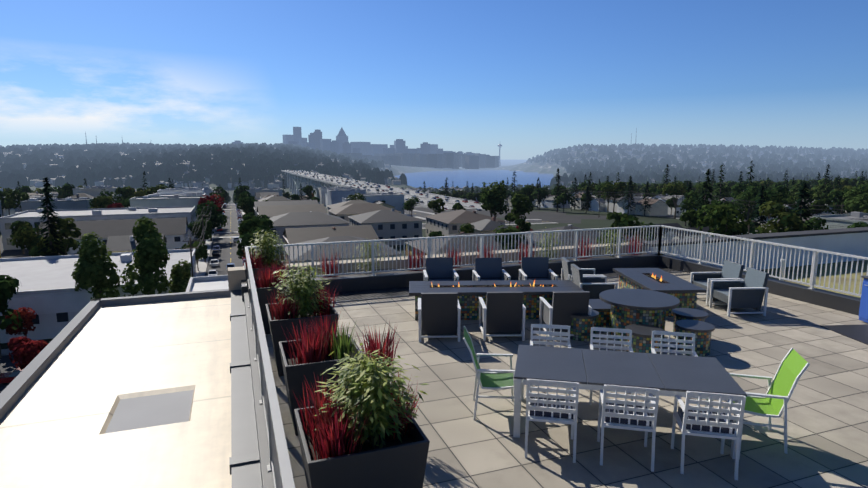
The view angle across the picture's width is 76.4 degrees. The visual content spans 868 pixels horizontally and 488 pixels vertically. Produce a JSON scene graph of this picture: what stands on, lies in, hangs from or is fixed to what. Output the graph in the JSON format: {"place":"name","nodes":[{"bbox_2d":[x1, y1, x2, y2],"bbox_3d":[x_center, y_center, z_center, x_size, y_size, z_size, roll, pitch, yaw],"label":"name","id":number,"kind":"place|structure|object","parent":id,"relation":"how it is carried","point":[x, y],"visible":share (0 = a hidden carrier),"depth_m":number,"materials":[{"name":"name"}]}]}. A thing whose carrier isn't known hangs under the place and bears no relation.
{"place":"outdoors","nodes":[
{"label":"outdoors","id":0,"kind":"place"},
{"bbox_2d":[253,259,287,287],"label":"red ornamental grass","id":1,"kind":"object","parent":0,"point":[268,279],"depth_m":10.31,"materials":[{"name":"red plant"}]},
{"bbox_2d":[0,149,856,348],"bbox_3d":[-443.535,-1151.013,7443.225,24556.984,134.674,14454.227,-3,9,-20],"label":"ground","id":2,"kind":"structure","parent":0,"point":[580,218],"depth_m":275.62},
{"bbox_2d":[22,229,205,341],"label":"tree trunks","id":3,"kind":"object","parent":2,"relation":"on","point":[106,290],"visible":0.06,"depth_m":76.50,"materials":[{"name":"brown wood"}]},
{"bbox_2d":[0,289,230,433],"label":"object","id":4,"kind":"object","parent":2,"relation":"on","point":[149,411],"visible":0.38,"depth_m":9.09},
{"bbox_2d":[0,296,231,487],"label":"roof membrane","id":5,"kind":"object","parent":4,"relation":"on","point":[55,420],"visible":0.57,"depth_m":8.67,"materials":[{"name":"white"}]},
{"bbox_2d":[2,203,269,369],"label":"trees","id":6,"kind":"object","parent":2,"relation":"on","point":[151,253],"visible":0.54,"depth_m":75.25,"materials":[{"name":"green plant"}]},
{"bbox_2d":[0,169,678,376],"bbox_3d":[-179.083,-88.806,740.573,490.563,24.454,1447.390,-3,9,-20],"label":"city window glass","id":7,"kind":"object","parent":2,"relation":"on","point":[62,317],"visible":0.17,"depth_m":152.41,"materials":[{"name":"black glass"}]},
{"bbox_2d":[0,170,679,392],"bbox_3d":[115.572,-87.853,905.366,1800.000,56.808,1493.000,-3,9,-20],"label":"roads and markings","id":8,"kind":"structure","parent":2,"relation":"on","point":[228,251],"depth_m":197.62,"materials":[{"name":"asphalt"}]},
{"bbox_2d":[0,170,507,384],"bbox_3d":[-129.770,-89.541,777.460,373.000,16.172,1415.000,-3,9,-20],"label":"cars","id":9,"kind":"object","parent":8,"relation":"on","point":[5,378],"visible":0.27,"depth_m":165.79,"materials":[{"name":"paint"}]},
{"bbox_2d":[85,127,636,168],"bbox_3d":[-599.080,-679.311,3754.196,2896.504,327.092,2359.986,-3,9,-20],"label":"downtown skyline and needle","id":10,"kind":"structure","parent":2,"relation":"on","point":[400,153],"depth_m":4242.76,"materials":[{"name":"grey concrete"}]},
{"bbox_2d":[0,169,866,357],"bbox_3d":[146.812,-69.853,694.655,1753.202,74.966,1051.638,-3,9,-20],"label":"houses","id":11,"kind":"structure","parent":2,"relation":"on","point":[608,200],"depth_m":233.88,"materials":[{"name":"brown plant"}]},
{"bbox_2d":[0,170,867,355],"bbox_3d":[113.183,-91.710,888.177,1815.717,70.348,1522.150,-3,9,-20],"label":"city buildings","id":12,"kind":"structure","parent":2,"relation":"on","point":[47,292],"depth_m":148.24,"materials":[{"name":"grey"}]},
{"bbox_2d":[0,142,867,188],"bbox_3d":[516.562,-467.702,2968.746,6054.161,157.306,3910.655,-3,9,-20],"label":"wooded hills","id":13,"kind":"structure","parent":2,"relation":"on","point":[228,165],"depth_m":1609.18,"materials":[{"name":"green plant"}]},
{"bbox_2d":[0,161,867,329],"bbox_3d":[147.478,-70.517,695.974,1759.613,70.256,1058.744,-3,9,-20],"label":"trees","id":14,"kind":"object","parent":2,"relation":"on","point":[779,194],"visible":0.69,"depth_m":193.95,"materials":[{"name":"green plant"}]},
{"bbox_2d":[182,188,866,276],"bbox_3d":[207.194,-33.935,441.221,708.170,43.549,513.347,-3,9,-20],"label":"trees","id":15,"kind":"object","parent":2,"relation":"on","point":[636,193],"visible":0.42,"depth_m":153.93,"materials":[{"name":"green plant"}]},
{"bbox_2d":[642,227,867,280],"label":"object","id":16,"kind":"object","parent":2,"relation":"on","point":[852,241],"visible":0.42,"depth_m":19.91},
{"bbox_2d":[743,260,867,297],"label":"green roof","id":17,"kind":"structure","parent":16,"relation":"on","point":[833,274],"depth_m":18.77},
{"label":"building","id":18,"kind":"structure","parent":2,"relation":"on"},
{"bbox_2d":[229,290,261,487],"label":"parapet coping","id":19,"kind":"object","parent":18,"relation":"on","point":[244,464],"visible":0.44,"depth_m":7.24,"materials":[{"name":"metal"}]},
{"bbox_2d":[228,242,645,289],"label":"parapet","id":20,"kind":"structure","parent":18,"relation":"on","point":[236,277],"depth_m":15.23,"materials":[{"name":"grey concrete"}]},
{"bbox_2d":[273,227,647,277],"bbox_3d":[1.236,0.125,15.511,11.688,1.012,1.235,-3,9,-20],"label":"planting strip","id":21,"kind":"object","parent":20,"relation":"on","point":[410,260],"visible":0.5,"depth_m":15.40,"materials":[{"name":"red plant"}]},
{"bbox_2d":[311,266,675,301],"bbox_3d":[1.510,1.046,14.317,11.750,0.001,1.040,-3,9,-20],"label":"gravel strip","id":22,"kind":"object","parent":18,"relation":"on","point":[372,293],"depth_m":13.45,"materials":[{"name":"grey gravel"}]},
{"bbox_2d":[243,230,289,268],"bbox_3d":[-3.721,0.137,12.172,1.090,0.942,0.972,-3,9,-20],"label":"potted plant","id":23,"kind":"object","parent":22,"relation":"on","point":[267,246],"visible":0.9,"depth_m":12.04,"materials":[{"name":"green plant"}]},
{"bbox_2d":[241,253,860,487],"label":"terrace curbs","id":24,"kind":"structure","parent":18,"relation":"on","point":[834,301],"depth_m":13.48,"materials":[{"name":"concrete"}]},
{"bbox_2d":[245,247,294,487],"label":"guard rail","id":25,"kind":"object","parent":24,"relation":"on","point":[279,466],"visible":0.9,"depth_m":5.33,"materials":[{"name":"metal"}]},
{"bbox_2d":[246,225,661,284],"bbox_3d":[1.284,0.190,14.810,12.060,0.900,0.110,-3,9,-20],"label":"guard rail","id":26,"kind":"object","parent":24,"relation":"on","point":[429,249],"visible":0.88,"depth_m":14.74,"materials":[{"name":"metal"}]},
{"bbox_2d":[659,225,867,296],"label":"guard rail","id":27,"kind":"object","parent":24,"relation":"on","point":[814,265],"visible":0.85,"depth_m":13.27,"materials":[{"name":"metal"}]},
{"bbox_2d":[265,272,867,487],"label":"terrace deck pavers","id":28,"kind":"object","parent":18,"relation":"on","point":[827,425],"depth_m":6.88,"materials":[{"name":"grey concrete"}]},
{"bbox_2d":[244,260,285,294],"bbox_3d":[-3.742,0.898,12.225,0.839,0.900,0.839,-3,9,-20],"label":"planter box","id":29,"kind":"object","parent":28,"relation":"on","point":[254,273],"visible":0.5,"depth_m":11.75,"materials":[{"name":"black metal"}]},
{"bbox_2d":[248,276,294,333],"bbox_3d":[-3.064,1.168,10.503,0.859,0.900,0.859,-3,9,-20],"label":"planter box","id":30,"kind":"object","parent":28,"relation":"on","point":[263,294],"visible":0.29,"depth_m":10.06,"materials":[{"name":"metal"}]},
{"bbox_2d":[266,302,338,376],"bbox_3d":[-2.072,1.458,8.652,0.999,0.900,0.999,-3,9,-20],"label":"planter box","id":31,"kind":"object","parent":28,"relation":"on","point":[277,332],"visible":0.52,"depth_m":8.12,"materials":[{"name":"black metal"}]},
{"bbox_2d":[267,263,338,319],"bbox_3d":[-2.019,0.714,8.600,1.276,0.908,0.960,-8,12,-41],"label":"potted plant","id":32,"kind":"object","parent":28,"relation":"on","point":[290,305],"visible":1,"depth_m":8.41,"materials":[{"name":"green plant"}]},
{"bbox_2d":[279,334,363,435],"bbox_3d":[-1.401,1.738,6.864,0.919,0.900,0.919,-3,9,-20],"label":"planter box","id":33,"kind":"object","parent":28,"relation":"on","point":[294,377],"visible":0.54,"depth_m":6.39,"materials":[{"name":"black metal"}]},
{"bbox_2d":[281,309,399,366],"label":"red ornamental grass","id":34,"kind":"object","parent":33,"relation":"in","point":[320,345],"depth_m":6.65,"materials":[{"name":"red plant"}]},
{"bbox_2d":[294,403,429,487],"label":"planter box","id":35,"kind":"object","parent":28,"relation":"on","point":[393,463],"visible":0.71,"depth_m":4.52,"materials":[{"name":"black metal"}]},
{"bbox_2d":[293,343,428,459],"bbox_3d":[-0.607,1.344,4.867,1.278,0.818,1.070,-3,9,-20],"label":"potted plant","id":36,"kind":"object","parent":35,"relation":"in","point":[377,410],"visible":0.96,"depth_m":4.71,"materials":[{"name":"green plant"}]},
{"bbox_2d":[418,292,460,341],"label":"club chair","id":37,"kind":"object","parent":28,"relation":"on","point":[439,313],"visible":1,"depth_m":9.73,"materials":[{"name":"fabric"}]},
{"bbox_2d":[423,258,458,280],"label":"club chair","id":38,"kind":"object","parent":28,"relation":"on","point":[439,269],"visible":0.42,"depth_m":13.00,"materials":[{"name":"fabric"}]},
{"bbox_2d":[463,326,514,419],"bbox_3d":[0.712,1.632,7.071,0.683,1.046,0.600,1,9,3],"label":"sling chair","id":39,"kind":"object","parent":28,"relation":"on","point":[490,379],"visible":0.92,"depth_m":7.00,"materials":[{"name":"fabric"}]},
{"bbox_2d":[472,258,510,280],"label":"club chair","id":40,"kind":"object","parent":28,"relation":"on","point":[486,269],"visible":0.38,"depth_m":13.00,"materials":[{"name":"fabric"}]},
{"bbox_2d":[409,280,583,319],"bbox_3d":[1.237,1.089,11.464,3.500,0.757,1.050,0,9,-2],"label":"fire pit table","id":41,"kind":"object","parent":28,"relation":"on","point":[470,293],"visible":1,"depth_m":11.13,"materials":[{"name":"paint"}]},
{"bbox_2d":[479,291,525,340],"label":"club chair","id":42,"kind":"object","parent":28,"relation":"on","point":[502,314],"visible":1,"depth_m":9.81,"materials":[{"name":"fabric"}]},
{"bbox_2d":[332,271,683,302],"bbox_3d":[1.688,1.102,13.831,11.750,0.050,0.030,-3,9,-20],"label":"gravel edging","id":43,"kind":"object","parent":28,"relation":"on","point":[408,295],"depth_m":12.79,"materials":[{"name":"paint"}]},
{"bbox_2d":[519,257,557,279],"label":"club chair","id":44,"kind":"object","parent":28,"relation":"on","point":[534,268],"visible":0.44,"depth_m":13.08,"materials":[{"name":"fabric"}]},
{"bbox_2d":[530,324,570,395],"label":"dining chair","id":45,"kind":"object","parent":28,"relation":"on","point":[553,338],"visible":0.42,"depth_m":7.75,"materials":[{"name":"paint"}]},
{"bbox_2d":[525,379,578,462],"bbox_3d":[1.300,1.849,6.131,0.552,0.910,0.560,2,9,11],"label":"dining chair","id":46,"kind":"object","parent":28,"relation":"on","point":[552,408],"visible":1,"depth_m":5.90,"materials":[{"name":"paint"}]},
{"bbox_2d":[539,291,591,340],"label":"club chair","id":47,"kind":"object","parent":28,"relation":"on","point":[563,307],"visible":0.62,"depth_m":9.79,"materials":[{"name":"fabric"}]},
{"bbox_2d":[561,257,603,279],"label":"club chair","id":48,"kind":"object","parent":28,"relation":"on","point":[566,272],"visible":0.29,"depth_m":12.90,"materials":[{"name":"paint"}]},
{"bbox_2d":[567,309,598,340],"bbox_3d":[2.679,1.462,10.030,0.600,0.465,0.600,-3,9,-20],"label":"stool","id":49,"kind":"object","parent":28,"relation":"on","point":[581,326],"visible":0.58,"depth_m":9.80,"materials":[{"name":"tile"}]},
{"bbox_2d":[571,264,617,298],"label":"club chair","id":50,"kind":"object","parent":28,"relation":"on","point":[595,286],"visible":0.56,"depth_m":11.75,"materials":[{"name":"fabric"}]},
{"bbox_2d":[589,299,610,331],"bbox_3d":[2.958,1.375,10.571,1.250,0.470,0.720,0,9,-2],"label":"stool","id":51,"kind":"object","parent":28,"relation":"on","point":[602,308],"visible":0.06,"depth_m":10.28,"materials":[{"name":"tile"}]},
{"bbox_2d":[590,327,633,404],"bbox_3d":[2.382,1.648,7.418,0.552,0.910,0.560,2,9,13],"label":"dining chair","id":52,"kind":"object","parent":28,"relation":"on","point":[614,342],"visible":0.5,"depth_m":7.58,"materials":[{"name":"paint"}]},
{"bbox_2d":[597,384,659,471],"bbox_3d":[2.083,1.874,5.974,0.552,0.910,0.560,2,9,13],"label":"dining chair","id":53,"kind":"object","parent":28,"relation":"on","point":[635,415],"visible":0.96,"depth_m":5.75,"materials":[{"name":"paint"}]},
{"bbox_2d":[513,345,746,459],"bbox_3d":[2.227,1.843,6.679,2.446,0.750,1.120,2,9,11],"label":"dining table","id":54,"kind":"object","parent":28,"relation":"on","point":[664,374],"visible":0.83,"depth_m":6.46,"materials":[{"name":"paint"}]},
{"bbox_2d":[599,288,679,341],"bbox_3d":[3.692,1.327,10.005,1.360,0.740,1.360,0,9,-2],"label":"round table","id":55,"kind":"object","parent":28,"relation":"on","point":[637,306],"visible":0.88,"depth_m":9.70,"materials":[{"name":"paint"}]},
{"bbox_2d":[625,324,663,353],"bbox_3d":[3.426,1.621,9.016,0.600,0.465,0.600,-3,9,-20],"label":"stool","id":56,"kind":"object","parent":28,"relation":"on","point":[641,338],"visible":0.6,"depth_m":8.82,"materials":[{"name":"tile"}]},
{"bbox_2d":[613,268,705,316],"bbox_3d":[4.894,0.976,12.226,1.100,0.746,2.250,0,9,-2],"label":"fire pit table","id":57,"kind":"object","parent":28,"relation":"on","point":[684,292],"visible":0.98,"depth_m":11.75,"materials":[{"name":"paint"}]},
{"bbox_2d":[651,330,697,399],"bbox_3d":[3.167,1.673,7.261,0.552,0.910,0.560,2,9,14],"label":"dining chair","id":58,"kind":"object","parent":28,"relation":"on","point":[669,345],"visible":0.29,"depth_m":7.43,"materials":[{"name":"paint"}]},
{"bbox_2d":[672,308,707,337],"bbox_3d":[4.632,1.464,10.018,0.600,0.465,0.600,-3,9,-20],"label":"stool","id":59,"kind":"object","parent":28,"relation":"on","point":[687,314],"visible":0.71,"depth_m":9.90,"materials":[{"name":"paint"}]},
{"bbox_2d":[675,320,714,356],"bbox_3d":[4.365,1.581,9.270,0.600,0.465,0.600,-3,9,-20],"label":"stool","id":60,"kind":"object","parent":28,"relation":"on","point":[702,331],"visible":0.88,"depth_m":9.06,"materials":[{"name":"tile"}]},
{"bbox_2d":[671,391,745,479],"bbox_3d":[2.868,1.899,5.817,0.552,0.910,0.560,2,9,12],"label":"dining chair","id":61,"kind":"object","parent":28,"relation":"on","point":[699,420],"visible":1,"depth_m":5.60,"materials":[{"name":"paint"}]},
{"bbox_2d":[690,260,743,305],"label":"club chair","id":62,"kind":"object","parent":28,"relation":"on","point":[731,270],"visible":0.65,"depth_m":12.50,"materials":[{"name":"fabric"}]},
{"bbox_2d":[709,267,768,316],"bbox_3d":[6.438,0.991,11.646,0.829,0.895,0.760,0,9,-3],"label":"club chair","id":63,"kind":"object","parent":28,"relation":"on","point":[750,290],"visible":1,"depth_m":11.37,"materials":[{"name":"fabric"}]},
{"bbox_2d":[723,348,809,453],"bbox_3d":[3.782,1.747,6.340,0.683,1.046,0.600,2,9,15],"label":"sling chair","id":64,"kind":"object","parent":28,"relation":"on","point":[775,398],"visible":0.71,"depth_m":6.23,"materials":[{"name":"fabric"}]},
{"bbox_2d":[820,324,867,344],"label":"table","id":65,"kind":"object","parent":28,"relation":"on","point":[859,333],"visible":1,"depth_m":10.39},
{"bbox_2d":[859,276,867,322],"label":"trash bin","id":66,"kind":"object","parent":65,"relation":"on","point":[863,312],"visible":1,"depth_m":10.85,"materials":[{"name":"paint"}]},
{"bbox_2d":[0,0,867,159],"label":"sky","id":67,"kind":"structure","parent":0,"point":[530,78],"materials":[{"name":"blue"}]},
{"bbox_2d":[395,170,553,188],"bbox_3d":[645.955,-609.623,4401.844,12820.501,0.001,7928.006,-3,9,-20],"label":"lake","id":68,"kind":"structure","parent":0,"point":[458,178],"depth_m":2106.09,"materials":[{"name":"blue liquid"}]}
]}

